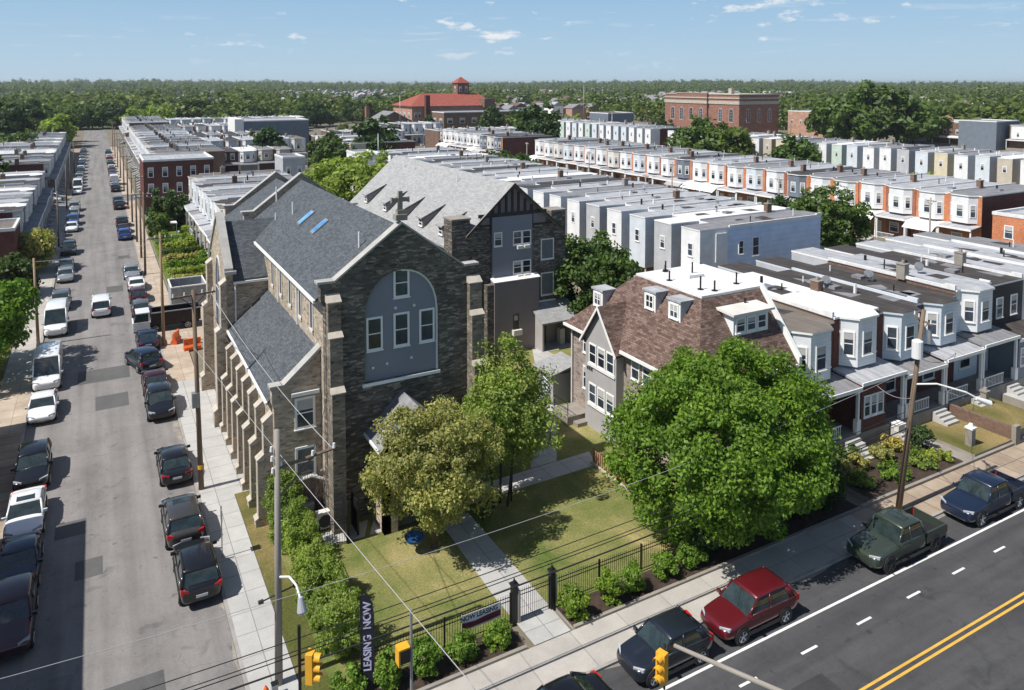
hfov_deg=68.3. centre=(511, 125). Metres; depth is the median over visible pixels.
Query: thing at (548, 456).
back path
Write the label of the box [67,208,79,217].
parked car
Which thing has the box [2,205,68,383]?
pavement
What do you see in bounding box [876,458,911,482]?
garden plant
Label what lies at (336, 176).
churchyard tree
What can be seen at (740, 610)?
parked car
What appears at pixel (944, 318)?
bay window
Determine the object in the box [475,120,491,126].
tree
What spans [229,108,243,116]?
tree
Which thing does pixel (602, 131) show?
row house
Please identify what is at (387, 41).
sky
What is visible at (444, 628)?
iron fence
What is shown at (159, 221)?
garden tree
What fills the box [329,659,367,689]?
shrub
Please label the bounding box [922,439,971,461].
garden path
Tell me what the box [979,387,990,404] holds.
stone pillar
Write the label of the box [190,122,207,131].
row house
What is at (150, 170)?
window
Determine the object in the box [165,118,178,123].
row house
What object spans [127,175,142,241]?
utility pole
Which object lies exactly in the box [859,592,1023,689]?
yellow centre lines
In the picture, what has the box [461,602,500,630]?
banner
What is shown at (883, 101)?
tree
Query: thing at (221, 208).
row house
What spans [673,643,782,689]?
signal mast
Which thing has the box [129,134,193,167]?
row house
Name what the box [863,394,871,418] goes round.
window
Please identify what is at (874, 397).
window
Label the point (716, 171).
bay window
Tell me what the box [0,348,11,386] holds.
verge
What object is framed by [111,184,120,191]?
parked car
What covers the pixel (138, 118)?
row house
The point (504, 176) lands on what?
row house
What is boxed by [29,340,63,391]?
delivery van
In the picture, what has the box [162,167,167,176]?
window
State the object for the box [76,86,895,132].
ground
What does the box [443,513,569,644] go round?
gate path
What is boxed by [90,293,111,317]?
minivan
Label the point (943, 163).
row house
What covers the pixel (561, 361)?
entry shed
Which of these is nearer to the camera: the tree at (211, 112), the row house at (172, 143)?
the row house at (172, 143)
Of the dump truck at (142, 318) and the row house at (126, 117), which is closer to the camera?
the dump truck at (142, 318)
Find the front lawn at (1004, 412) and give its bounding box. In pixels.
[960,397,1023,437]
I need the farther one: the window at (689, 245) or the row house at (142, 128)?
the row house at (142, 128)
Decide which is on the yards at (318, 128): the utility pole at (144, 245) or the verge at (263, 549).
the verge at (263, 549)
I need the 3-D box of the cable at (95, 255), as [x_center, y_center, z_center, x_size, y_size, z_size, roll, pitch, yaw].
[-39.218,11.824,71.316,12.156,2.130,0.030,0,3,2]
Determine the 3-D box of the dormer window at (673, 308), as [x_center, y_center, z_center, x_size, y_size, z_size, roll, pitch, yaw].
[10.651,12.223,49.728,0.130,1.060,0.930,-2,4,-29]
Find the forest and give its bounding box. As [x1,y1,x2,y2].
[0,77,1023,129]
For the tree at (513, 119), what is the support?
on the yards at (318, 128)
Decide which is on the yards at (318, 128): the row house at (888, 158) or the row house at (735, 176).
the row house at (888, 158)
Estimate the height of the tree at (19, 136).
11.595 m
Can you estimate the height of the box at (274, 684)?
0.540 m
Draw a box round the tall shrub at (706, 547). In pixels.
[686,519,728,554]
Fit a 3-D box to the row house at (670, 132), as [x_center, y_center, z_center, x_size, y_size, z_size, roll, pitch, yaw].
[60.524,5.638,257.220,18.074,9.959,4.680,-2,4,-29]
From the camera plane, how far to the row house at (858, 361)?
53.00 m
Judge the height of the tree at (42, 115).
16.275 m
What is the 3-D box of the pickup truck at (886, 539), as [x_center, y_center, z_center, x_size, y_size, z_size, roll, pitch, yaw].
[20.515,21.749,40.279,5.957,2.009,2.320,-2,4,-29]
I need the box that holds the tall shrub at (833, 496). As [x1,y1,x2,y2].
[817,458,847,511]
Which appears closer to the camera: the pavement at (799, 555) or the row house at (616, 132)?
the pavement at (799, 555)
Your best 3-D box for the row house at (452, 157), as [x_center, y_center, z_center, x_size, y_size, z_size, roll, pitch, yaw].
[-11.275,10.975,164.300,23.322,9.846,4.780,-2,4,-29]
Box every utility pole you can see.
[33,258,39,342]
[56,191,59,246]
[65,164,67,208]
[69,151,70,188]
[73,141,74,172]
[113,132,120,167]
[114,126,117,157]
[115,138,123,177]
[120,145,125,189]
[120,154,132,205]
[124,167,137,221]
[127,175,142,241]
[131,192,147,257]
[134,194,152,274]
[147,233,172,345]
[170,287,214,489]
[258,429,337,686]
[671,162,674,187]
[775,177,782,193]
[895,309,991,509]
[925,198,936,230]
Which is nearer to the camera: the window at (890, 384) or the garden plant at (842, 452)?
the garden plant at (842, 452)
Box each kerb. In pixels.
[0,147,1023,689]
[417,437,1023,689]
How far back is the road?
34.50 m
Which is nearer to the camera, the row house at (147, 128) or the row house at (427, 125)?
the row house at (147, 128)
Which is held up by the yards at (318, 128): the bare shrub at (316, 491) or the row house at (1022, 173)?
the row house at (1022, 173)
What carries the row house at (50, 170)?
on the yards at (318, 128)
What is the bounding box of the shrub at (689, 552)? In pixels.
[675,536,708,569]
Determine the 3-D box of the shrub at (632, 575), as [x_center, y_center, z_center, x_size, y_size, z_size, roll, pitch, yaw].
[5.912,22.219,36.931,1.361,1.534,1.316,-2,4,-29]
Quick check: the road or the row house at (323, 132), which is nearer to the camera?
the road
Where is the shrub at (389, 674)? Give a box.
[373,643,402,689]
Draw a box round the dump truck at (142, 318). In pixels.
[132,301,200,331]
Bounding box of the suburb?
[80,90,921,118]
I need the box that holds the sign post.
[220,506,222,557]
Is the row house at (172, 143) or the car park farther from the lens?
the row house at (172, 143)
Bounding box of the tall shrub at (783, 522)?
[769,502,796,531]
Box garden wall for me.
[948,403,1020,445]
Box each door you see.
[541,372,549,403]
[544,325,545,342]
[878,220,881,233]
[905,228,910,236]
[907,378,911,395]
[941,360,948,382]
[976,354,978,373]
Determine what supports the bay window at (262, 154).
in the row house at (265, 158)
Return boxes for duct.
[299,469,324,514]
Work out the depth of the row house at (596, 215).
101.46 m
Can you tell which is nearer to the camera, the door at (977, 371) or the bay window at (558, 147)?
the door at (977, 371)
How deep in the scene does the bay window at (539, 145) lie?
198.73 m
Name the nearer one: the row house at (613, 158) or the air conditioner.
the air conditioner
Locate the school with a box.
[392,77,496,121]
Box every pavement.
[0,379,31,435]
[0,431,22,538]
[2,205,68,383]
[62,148,80,198]
[111,147,133,194]
[125,200,169,306]
[158,324,193,382]
[171,378,249,501]
[202,494,297,689]
[431,571,727,689]
[714,515,865,582]
[850,442,1023,522]
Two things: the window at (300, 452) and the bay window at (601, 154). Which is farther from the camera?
the bay window at (601, 154)
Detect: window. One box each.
[12,210,22,231]
[22,197,30,216]
[23,202,28,221]
[23,207,26,227]
[27,190,34,208]
[30,195,32,213]
[35,189,36,204]
[36,180,39,196]
[39,179,41,194]
[42,173,44,187]
[43,163,49,176]
[148,168,153,177]
[148,184,153,193]
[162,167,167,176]
[163,183,167,192]
[169,120,177,123]
[176,166,181,175]
[177,182,182,191]
[183,127,192,131]
[189,178,194,199]
[190,165,195,174]
[192,181,195,202]
[194,184,200,206]
[196,126,205,131]
[199,189,201,211]
[202,119,210,122]
[202,191,208,214]
[204,165,209,172]
[206,195,214,219]
[208,141,221,146]
[209,126,218,131]
[210,200,214,225]
[215,255,220,326]
[225,141,238,146]
[230,153,234,159]
[240,151,254,161]
[242,140,253,146]
[258,149,272,160]
[271,262,273,288]
[276,149,289,153]
[279,270,282,297]
[288,279,291,308]
[291,139,303,151]
[294,395,316,431]
[295,444,316,478]
[298,289,301,320]
[309,300,313,333]
[366,316,383,352]
[393,270,410,299]
[393,311,410,348]
[395,131,402,137]
[401,124,409,133]
[412,124,419,132]
[419,307,435,343]
[423,124,430,132]
[433,123,440,128]
[438,227,442,235]
[443,131,448,141]
[449,131,454,141]
[455,132,460,143]
[461,133,466,144]
[467,133,472,144]
[473,134,479,145]
[480,136,486,147]
[487,136,493,148]
[493,232,502,247]
[494,137,501,149]
[512,230,521,245]
[512,260,521,274]
[513,314,518,329]
[522,229,531,244]
[522,259,531,273]
[535,140,543,154]
[540,238,554,260]
[541,271,553,296]
[544,142,552,156]
[554,143,562,157]
[563,145,572,159]
[571,211,574,222]
[574,145,583,160]
[582,339,585,353]
[582,365,584,388]
[585,148,594,162]
[588,342,596,366]
[588,382,596,406]
[591,216,594,228]
[593,291,600,306]
[596,149,606,164]
[596,347,605,371]
[596,387,604,412]
[605,351,614,376]
[606,392,613,416]
[608,151,618,167]
[611,222,615,234]
[620,152,631,168]
[630,360,639,383]
[633,154,644,171]
[634,228,639,241]
[641,366,651,384]
[644,293,653,310]
[647,155,659,173]
[660,235,664,249]
[661,158,673,175]
[668,302,678,320]
[671,106,673,118]
[676,159,689,178]
[680,107,682,119]
[687,242,692,257]
[689,107,692,119]
[693,161,706,180]
[699,107,702,119]
[709,163,723,183]
[718,108,721,121]
[727,166,742,186]
[729,109,732,122]
[735,317,746,334]
[738,240,743,254]
[746,109,750,122]
[746,168,762,188]
[746,314,756,332]
[747,196,753,201]
[752,236,759,256]
[756,312,767,330]
[757,108,760,121]
[766,171,783,192]
[768,108,771,121]
[788,174,805,197]
[792,331,831,381]
[810,177,829,199]
[834,181,855,205]
[839,317,876,366]
[861,183,882,208]
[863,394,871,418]
[871,392,877,416]
[877,391,884,414]
[882,312,918,360]
[886,378,895,393]
[888,187,912,213]
[889,221,898,232]
[918,191,943,218]
[921,371,934,381]
[923,303,956,345]
[950,195,977,223]
[951,231,961,236]
[959,357,970,370]
[960,290,992,331]
[995,297,1003,319]
[1002,166,1006,172]
[1004,225,1013,239]
[1010,293,1017,315]
[1011,126,1023,138]
[1020,347,1023,367]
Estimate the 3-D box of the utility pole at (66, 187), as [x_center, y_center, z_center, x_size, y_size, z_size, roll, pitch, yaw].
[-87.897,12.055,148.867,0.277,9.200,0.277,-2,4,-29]
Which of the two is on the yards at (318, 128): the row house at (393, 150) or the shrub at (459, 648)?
the row house at (393, 150)
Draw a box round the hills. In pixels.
[18,81,1022,84]
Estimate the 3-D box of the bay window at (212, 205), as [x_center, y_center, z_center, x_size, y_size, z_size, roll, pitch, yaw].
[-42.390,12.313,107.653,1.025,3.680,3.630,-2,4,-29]
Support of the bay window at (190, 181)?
in the row house at (221, 172)
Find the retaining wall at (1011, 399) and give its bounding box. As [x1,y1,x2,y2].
[1001,386,1023,408]
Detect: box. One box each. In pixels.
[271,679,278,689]
[890,419,905,433]
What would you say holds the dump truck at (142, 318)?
on the street at (105, 480)
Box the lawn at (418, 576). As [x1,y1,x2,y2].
[268,340,848,684]
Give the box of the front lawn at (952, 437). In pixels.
[914,418,1011,457]
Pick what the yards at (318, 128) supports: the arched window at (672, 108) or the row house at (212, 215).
the row house at (212, 215)
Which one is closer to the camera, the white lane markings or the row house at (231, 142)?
the white lane markings
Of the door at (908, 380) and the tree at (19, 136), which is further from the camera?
the tree at (19, 136)
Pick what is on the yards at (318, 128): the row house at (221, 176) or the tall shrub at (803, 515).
the row house at (221, 176)
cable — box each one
[0,369,910,678]
[35,241,156,261]
[143,412,904,689]
[158,237,186,293]
[181,418,907,689]
[194,348,476,689]
[195,422,904,689]
[211,293,330,446]
[228,428,906,689]
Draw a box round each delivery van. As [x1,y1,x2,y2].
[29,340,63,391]
[41,297,68,336]
[72,178,82,190]
[109,173,118,184]
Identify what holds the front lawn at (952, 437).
on the yards at (318, 128)
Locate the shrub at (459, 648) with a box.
[443,627,479,664]
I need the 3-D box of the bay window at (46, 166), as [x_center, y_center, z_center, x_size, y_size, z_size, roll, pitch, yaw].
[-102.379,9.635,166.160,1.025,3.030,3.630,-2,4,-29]
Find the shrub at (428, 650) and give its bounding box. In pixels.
[409,631,443,677]
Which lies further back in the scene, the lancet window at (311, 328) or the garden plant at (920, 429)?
the garden plant at (920, 429)
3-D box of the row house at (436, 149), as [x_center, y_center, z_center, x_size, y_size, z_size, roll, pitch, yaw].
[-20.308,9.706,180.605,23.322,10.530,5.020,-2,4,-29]
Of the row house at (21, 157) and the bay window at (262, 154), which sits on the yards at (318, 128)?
the row house at (21, 157)
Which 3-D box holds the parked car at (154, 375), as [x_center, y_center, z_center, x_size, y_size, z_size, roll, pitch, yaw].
[-29.318,20.758,61.959,2.170,1.530,4.759,-2,4,-29]
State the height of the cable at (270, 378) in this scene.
2.678 m
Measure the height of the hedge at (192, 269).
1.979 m
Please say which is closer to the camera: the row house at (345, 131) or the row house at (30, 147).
the row house at (30, 147)
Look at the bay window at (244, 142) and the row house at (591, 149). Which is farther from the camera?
the bay window at (244, 142)
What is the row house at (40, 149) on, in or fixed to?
on the yards at (318, 128)
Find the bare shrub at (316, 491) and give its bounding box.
[294,463,325,512]
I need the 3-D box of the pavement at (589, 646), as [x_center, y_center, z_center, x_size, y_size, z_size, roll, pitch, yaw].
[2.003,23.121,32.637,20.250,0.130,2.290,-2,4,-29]
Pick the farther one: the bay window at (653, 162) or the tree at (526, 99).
the tree at (526, 99)
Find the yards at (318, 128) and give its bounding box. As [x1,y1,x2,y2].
[10,118,1022,688]
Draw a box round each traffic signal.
[297,624,322,689]
[395,609,412,689]
[652,643,667,689]
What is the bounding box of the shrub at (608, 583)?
[593,566,624,605]
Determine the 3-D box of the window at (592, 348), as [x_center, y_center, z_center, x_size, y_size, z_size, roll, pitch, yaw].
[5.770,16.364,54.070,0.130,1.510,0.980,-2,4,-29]
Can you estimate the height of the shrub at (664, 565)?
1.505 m
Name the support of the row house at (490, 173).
on the yards at (318, 128)
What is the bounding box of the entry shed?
[533,352,570,405]
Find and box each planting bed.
[363,625,523,689]
[556,498,857,628]
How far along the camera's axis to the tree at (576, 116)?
405.10 m
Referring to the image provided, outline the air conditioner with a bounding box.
[315,508,329,530]
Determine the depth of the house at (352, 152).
171.85 m
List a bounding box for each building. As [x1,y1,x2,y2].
[350,155,577,355]
[927,115,958,143]
[958,119,1018,150]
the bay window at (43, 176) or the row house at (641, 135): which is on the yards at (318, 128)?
the row house at (641, 135)
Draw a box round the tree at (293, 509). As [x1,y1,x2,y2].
[255,469,308,543]
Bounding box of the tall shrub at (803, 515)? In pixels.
[793,491,820,519]
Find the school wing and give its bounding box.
[432,109,547,128]
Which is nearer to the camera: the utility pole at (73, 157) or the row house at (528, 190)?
the row house at (528, 190)
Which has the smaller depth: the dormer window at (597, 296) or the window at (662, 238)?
the dormer window at (597, 296)
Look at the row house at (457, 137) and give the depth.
244.80 m
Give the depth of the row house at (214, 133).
237.68 m
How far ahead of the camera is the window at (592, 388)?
54.22 m
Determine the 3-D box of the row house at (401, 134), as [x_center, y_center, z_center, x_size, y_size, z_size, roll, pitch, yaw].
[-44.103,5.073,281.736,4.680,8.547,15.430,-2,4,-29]
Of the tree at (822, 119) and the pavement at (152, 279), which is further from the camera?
the tree at (822, 119)
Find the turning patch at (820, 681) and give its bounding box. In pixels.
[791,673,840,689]
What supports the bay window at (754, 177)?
in the row house at (754, 179)
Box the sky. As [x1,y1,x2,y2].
[0,0,1023,82]
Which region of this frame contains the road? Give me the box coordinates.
[597,480,1023,689]
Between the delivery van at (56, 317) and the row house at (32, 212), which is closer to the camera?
the delivery van at (56, 317)
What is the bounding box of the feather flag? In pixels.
[360,594,374,682]
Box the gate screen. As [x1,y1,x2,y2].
[342,492,358,543]
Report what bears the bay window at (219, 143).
in the row house at (213, 140)
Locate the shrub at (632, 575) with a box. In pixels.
[621,559,646,593]
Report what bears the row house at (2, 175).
on the yards at (318, 128)
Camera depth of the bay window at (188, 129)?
282.25 m
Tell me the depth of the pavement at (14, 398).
58.31 m
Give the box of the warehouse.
[228,117,308,150]
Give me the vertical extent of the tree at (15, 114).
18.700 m
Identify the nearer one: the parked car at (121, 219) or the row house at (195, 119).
the parked car at (121, 219)
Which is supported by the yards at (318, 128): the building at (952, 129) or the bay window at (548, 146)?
the building at (952, 129)
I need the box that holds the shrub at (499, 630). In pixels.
[481,617,512,652]
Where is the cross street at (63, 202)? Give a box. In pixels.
[53,145,140,204]
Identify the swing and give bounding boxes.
[405,511,423,544]
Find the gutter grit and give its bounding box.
[128,222,1023,672]
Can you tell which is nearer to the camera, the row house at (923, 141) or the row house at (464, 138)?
the row house at (464, 138)
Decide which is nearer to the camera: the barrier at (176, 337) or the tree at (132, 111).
the barrier at (176, 337)
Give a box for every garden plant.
[836,444,861,461]
[841,451,871,473]
[847,468,877,488]
[868,442,894,460]
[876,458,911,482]
[880,433,911,451]
[899,447,939,469]
[910,423,936,449]
[915,447,953,462]
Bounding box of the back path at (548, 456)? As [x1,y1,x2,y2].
[530,341,570,467]
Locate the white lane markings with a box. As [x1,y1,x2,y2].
[659,509,1023,689]
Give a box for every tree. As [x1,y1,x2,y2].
[0,100,31,135]
[0,128,37,142]
[0,154,11,172]
[0,251,44,288]
[0,277,44,365]
[6,102,39,121]
[12,117,37,132]
[16,118,40,132]
[18,227,57,269]
[24,98,41,107]
[27,105,53,120]
[35,113,78,141]
[45,110,80,128]
[46,109,78,131]
[55,105,79,127]
[65,105,94,129]
[79,106,107,128]
[92,102,109,127]
[99,102,126,128]
[108,111,125,126]
[117,102,130,118]
[119,106,147,121]
[136,100,149,109]
[143,102,176,118]
[145,187,189,228]
[145,211,172,236]
[179,98,204,117]
[202,106,227,116]
[216,112,231,116]
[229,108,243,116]
[239,94,256,116]
[245,106,270,115]
[246,103,266,115]
[248,130,260,137]
[251,125,287,146]
[255,469,308,543]
[266,105,276,115]
[276,109,286,115]
[284,103,303,115]
[296,103,318,125]
[301,96,322,105]
[302,149,388,201]
[305,143,312,158]
[307,130,357,165]
[308,100,328,126]
[323,108,339,125]
[335,122,348,129]
[339,97,358,122]
[346,114,400,150]
[351,98,378,121]
[358,394,504,549]
[373,93,381,100]
[423,114,434,121]
[452,331,566,519]
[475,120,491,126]
[476,104,504,126]
[484,149,538,162]
[504,109,527,125]
[512,101,562,137]
[515,94,531,103]
[550,229,642,313]
[570,113,584,119]
[599,334,841,549]
[650,118,658,124]
[657,119,676,126]
[664,114,728,151]
[703,121,754,155]
[760,194,792,206]
[763,132,823,162]
[787,181,874,246]
[803,90,878,140]
[840,79,909,140]
[876,93,951,143]
[925,103,960,119]
[1006,116,1023,123]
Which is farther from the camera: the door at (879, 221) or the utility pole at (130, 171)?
the utility pole at (130, 171)
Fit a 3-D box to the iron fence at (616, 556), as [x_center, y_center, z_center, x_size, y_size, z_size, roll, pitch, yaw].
[11.095,21.888,40.939,20.720,1.550,0.070,-2,4,-29]
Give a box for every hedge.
[154,233,195,247]
[157,239,199,251]
[162,244,203,256]
[162,250,200,262]
[163,255,210,269]
[166,263,205,278]
[169,271,205,279]
[281,509,360,659]
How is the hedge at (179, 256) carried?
on the front gardens at (173, 233)
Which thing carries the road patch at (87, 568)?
on the street at (105, 480)
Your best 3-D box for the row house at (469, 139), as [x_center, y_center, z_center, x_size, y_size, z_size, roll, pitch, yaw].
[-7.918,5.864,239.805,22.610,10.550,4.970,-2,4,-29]
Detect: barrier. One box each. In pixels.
[170,329,180,344]
[183,336,200,351]
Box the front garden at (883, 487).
[832,439,962,501]
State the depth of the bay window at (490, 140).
223.33 m
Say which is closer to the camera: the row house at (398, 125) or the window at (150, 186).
the window at (150, 186)
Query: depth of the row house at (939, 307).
58.36 m
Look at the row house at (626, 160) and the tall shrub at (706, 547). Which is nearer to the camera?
the tall shrub at (706, 547)
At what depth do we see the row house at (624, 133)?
274.77 m
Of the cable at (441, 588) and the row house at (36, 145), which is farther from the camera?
the row house at (36, 145)
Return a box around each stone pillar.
[964,423,976,446]
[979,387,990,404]
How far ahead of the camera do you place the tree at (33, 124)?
291.35 m
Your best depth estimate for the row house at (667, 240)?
88.77 m
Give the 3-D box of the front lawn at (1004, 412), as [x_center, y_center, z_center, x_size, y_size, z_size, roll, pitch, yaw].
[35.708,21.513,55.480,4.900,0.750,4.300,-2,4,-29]
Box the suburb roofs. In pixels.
[0,88,1009,109]
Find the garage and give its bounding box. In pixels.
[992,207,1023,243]
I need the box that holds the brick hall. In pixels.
[664,88,779,133]
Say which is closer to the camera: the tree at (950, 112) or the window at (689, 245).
the window at (689, 245)
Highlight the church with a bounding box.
[200,171,486,535]
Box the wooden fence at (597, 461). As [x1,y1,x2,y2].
[590,446,629,492]
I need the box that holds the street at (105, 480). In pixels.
[0,130,244,689]
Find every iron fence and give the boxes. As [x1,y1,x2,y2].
[319,529,359,626]
[374,592,510,652]
[557,468,844,600]
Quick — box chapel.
[363,107,413,128]
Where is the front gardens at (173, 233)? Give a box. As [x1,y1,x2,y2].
[145,217,203,286]
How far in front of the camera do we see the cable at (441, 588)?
29.37 m
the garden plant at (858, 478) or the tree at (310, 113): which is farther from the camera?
the tree at (310, 113)
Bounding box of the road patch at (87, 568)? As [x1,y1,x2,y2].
[54,255,165,689]
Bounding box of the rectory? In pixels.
[553,261,801,489]
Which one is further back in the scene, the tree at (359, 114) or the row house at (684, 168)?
the tree at (359, 114)
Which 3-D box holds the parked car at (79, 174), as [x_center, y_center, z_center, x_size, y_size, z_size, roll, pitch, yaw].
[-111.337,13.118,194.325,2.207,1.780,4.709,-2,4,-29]
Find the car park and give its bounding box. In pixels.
[179,305,202,342]
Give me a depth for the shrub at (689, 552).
38.67 m
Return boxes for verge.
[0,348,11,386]
[235,490,330,689]
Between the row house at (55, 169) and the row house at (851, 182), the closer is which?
the row house at (851, 182)
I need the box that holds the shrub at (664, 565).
[650,550,678,580]
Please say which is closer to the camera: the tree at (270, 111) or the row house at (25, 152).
the row house at (25, 152)
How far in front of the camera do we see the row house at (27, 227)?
108.79 m
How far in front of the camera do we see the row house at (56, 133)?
261.24 m
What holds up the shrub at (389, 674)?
on the planting bed at (445, 666)
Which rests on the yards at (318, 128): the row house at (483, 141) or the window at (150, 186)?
the row house at (483, 141)
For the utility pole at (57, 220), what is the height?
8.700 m
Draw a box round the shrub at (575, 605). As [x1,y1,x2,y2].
[556,582,590,622]
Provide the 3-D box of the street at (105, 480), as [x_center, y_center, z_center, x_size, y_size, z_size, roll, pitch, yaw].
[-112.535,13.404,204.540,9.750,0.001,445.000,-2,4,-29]
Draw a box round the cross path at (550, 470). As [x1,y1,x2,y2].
[322,452,593,545]
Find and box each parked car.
[0,529,43,586]
[0,570,37,659]
[1,484,47,537]
[11,437,52,490]
[25,388,58,424]
[51,288,71,308]
[53,192,65,200]
[53,196,61,202]
[55,266,74,282]
[56,257,74,271]
[59,239,76,255]
[64,221,78,232]
[66,213,78,224]
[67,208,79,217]
[68,201,80,210]
[72,187,82,194]
[74,173,83,180]
[76,167,84,172]
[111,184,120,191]
[112,196,123,203]
[113,200,124,209]
[115,216,128,227]
[116,223,129,232]
[117,227,131,240]
[122,263,140,279]
[124,344,162,373]
[126,276,145,292]
[127,286,147,303]
[129,298,150,317]
[134,328,158,347]
[139,368,167,396]
[144,380,176,421]
[154,443,192,485]
[158,492,204,548]
[170,536,221,604]
[536,670,610,689]
[617,605,713,688]
[700,565,798,645]
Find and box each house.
[0,138,71,164]
[0,141,69,170]
[0,142,68,166]
[0,142,68,167]
[0,143,69,172]
[0,144,69,169]
[0,146,66,176]
[0,147,67,178]
[0,148,67,174]
[0,148,67,180]
[0,157,63,194]
[0,160,63,191]
[0,171,59,207]
[0,172,56,214]
[0,178,56,218]
[0,181,55,222]
[0,185,52,226]
[0,185,53,231]
[0,191,43,228]
[0,194,42,228]
[0,198,40,229]
[0,203,38,229]
[0,206,40,255]
[0,218,20,257]
[1,150,64,182]
[1,153,64,187]
[1,159,62,189]
[2,155,64,184]
[5,171,58,210]
[10,130,74,153]
[12,130,74,152]
[32,135,72,160]
[32,139,70,162]
[36,137,72,159]
[38,131,72,155]
[38,135,72,156]
[38,137,71,158]
[117,115,158,135]
[117,116,160,137]
[117,117,149,138]
[118,117,164,141]
[118,118,159,140]
[118,119,165,142]
[120,116,162,138]
[120,118,144,142]
[120,120,168,143]
[121,124,173,149]
[123,122,175,150]
[123,123,166,151]
[124,124,177,152]
[124,124,178,153]
[124,125,172,154]
[124,127,180,155]
[125,127,183,157]
[125,129,185,159]
[127,126,175,155]
[127,129,175,161]
[127,130,187,160]
[127,131,181,164]
[127,131,191,163]
[128,133,190,166]
[129,133,196,169]
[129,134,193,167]
[132,134,202,172]
[132,136,198,170]
[132,136,204,176]
[132,138,201,174]
[133,138,206,178]
[134,141,208,180]
[136,141,213,184]
[136,142,212,181]
[136,142,215,186]
[137,143,218,188]
[138,145,224,191]
[139,152,213,212]
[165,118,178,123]
[177,117,189,123]
[177,124,194,131]
[178,171,291,231]
[178,174,293,236]
[182,165,282,222]
[187,130,207,136]
[188,117,200,122]
[188,174,290,236]
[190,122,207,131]
[191,182,259,242]
[195,185,253,249]
[197,116,211,122]
[199,135,223,146]
[199,192,246,250]
[202,123,220,131]
[202,131,222,136]
[203,197,240,256]
[206,203,233,258]
[208,115,222,122]
[214,145,239,171]
[215,123,227,130]
[216,129,238,136]
[217,135,240,146]
[220,116,227,121]
[231,147,258,170]
[232,130,252,135]
[232,135,253,146]
[247,143,274,169]
[266,145,291,153]
[274,153,304,175]
[278,135,289,147]
[282,133,307,167]
[315,131,356,139]
[321,128,341,134]
[333,127,355,133]
[346,149,387,190]
[347,139,414,149]
[377,144,454,151]
[381,122,399,128]
[383,145,460,153]
[387,121,412,140]
[387,149,470,161]
[388,128,406,139]
[393,149,479,156]
[401,120,424,145]
[407,149,488,158]
[414,120,431,144]
[416,153,497,160]
[419,120,442,128]
[424,154,508,162]
[425,128,443,147]
[432,155,518,165]
[435,127,481,146]
[442,127,501,147]
[443,160,530,167]
[450,126,500,148]
[453,160,542,170]
[455,130,506,149]
[461,128,514,151]
[463,161,555,172]
[466,131,521,152]
[472,129,528,152]
[474,167,568,175]
[481,132,544,151]
[487,167,582,178]
[489,131,552,160]
[495,125,516,129]
[500,169,597,181]
[512,174,613,185]
[519,174,630,198]
[529,136,590,164]
[533,177,648,206]
[537,134,598,165]
[546,138,609,166]
[549,183,667,247]
[556,140,618,169]
[558,117,589,137]
[560,119,597,137]
[566,120,602,136]
[566,137,637,171]
[567,186,688,256]
[572,119,606,136]
[577,139,640,172]
[578,119,613,136]
[585,121,623,137]
[586,188,710,245]
[588,140,661,174]
[590,111,633,122]
[592,120,629,137]
[599,145,666,177]
[600,121,638,138]
[606,121,643,139]
[607,195,734,266]
[612,143,686,180]
[613,122,654,140]
[621,122,663,140]
[624,148,695,181]
[629,125,670,141]
[629,198,761,271]
[634,275,877,459]
[637,126,672,143]
[638,146,715,184]
[645,126,688,145]
[652,148,727,187]
[654,201,789,269]
[664,150,742,191]
[668,130,675,144]
[680,155,760,192]
[681,209,825,267]
[696,156,784,195]
[701,264,926,444]
[717,155,794,200]
[718,262,959,426]
[735,159,820,201]
[750,131,786,138]
[751,135,792,156]
[755,159,845,202]
[756,256,992,410]
[763,133,811,156]
[776,136,824,157]
[784,163,859,203]
[788,110,839,137]
[791,247,1023,400]
[792,136,839,155]
[809,164,894,218]
[811,138,846,145]
[817,137,868,163]
[824,245,1023,385]
[831,139,878,164]
[832,167,909,233]
[846,138,901,167]
[849,173,947,245]
[856,240,1023,319]
[863,143,912,168]
[875,172,975,241]
[879,144,934,170]
[885,236,1023,265]
[897,144,953,172]
[899,139,918,143]
[902,180,1003,235]
[913,231,1023,254]
[915,121,933,144]
[915,144,970,173]
[932,135,949,145]
[934,148,992,176]
[936,178,1023,238]
[949,135,957,146]
[954,150,1011,179]
[975,148,1023,182]
[997,153,1023,183]
[1006,124,1023,151]
[1020,160,1023,184]
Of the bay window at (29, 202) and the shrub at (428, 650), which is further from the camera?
the bay window at (29, 202)
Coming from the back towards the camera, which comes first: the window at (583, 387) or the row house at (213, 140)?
the row house at (213, 140)
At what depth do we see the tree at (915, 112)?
297.09 m
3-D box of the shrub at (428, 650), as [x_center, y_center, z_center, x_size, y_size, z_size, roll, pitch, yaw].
[-3.714,22.328,31.791,1.572,1.622,1.431,-2,4,-29]
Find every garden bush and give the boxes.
[156,229,170,238]
[173,234,195,243]
[178,224,195,234]
[195,248,210,257]
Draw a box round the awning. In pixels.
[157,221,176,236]
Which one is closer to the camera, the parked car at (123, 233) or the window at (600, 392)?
the window at (600, 392)
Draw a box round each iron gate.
[319,515,346,544]
[509,564,556,625]
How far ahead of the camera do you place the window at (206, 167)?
148.61 m
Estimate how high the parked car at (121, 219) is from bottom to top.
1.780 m
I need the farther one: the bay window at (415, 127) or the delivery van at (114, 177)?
the bay window at (415, 127)
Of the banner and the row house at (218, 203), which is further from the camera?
the row house at (218, 203)
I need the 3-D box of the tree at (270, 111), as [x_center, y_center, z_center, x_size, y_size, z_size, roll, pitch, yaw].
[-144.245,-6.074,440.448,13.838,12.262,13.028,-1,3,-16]
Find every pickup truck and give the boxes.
[847,505,947,573]
[940,467,1023,527]

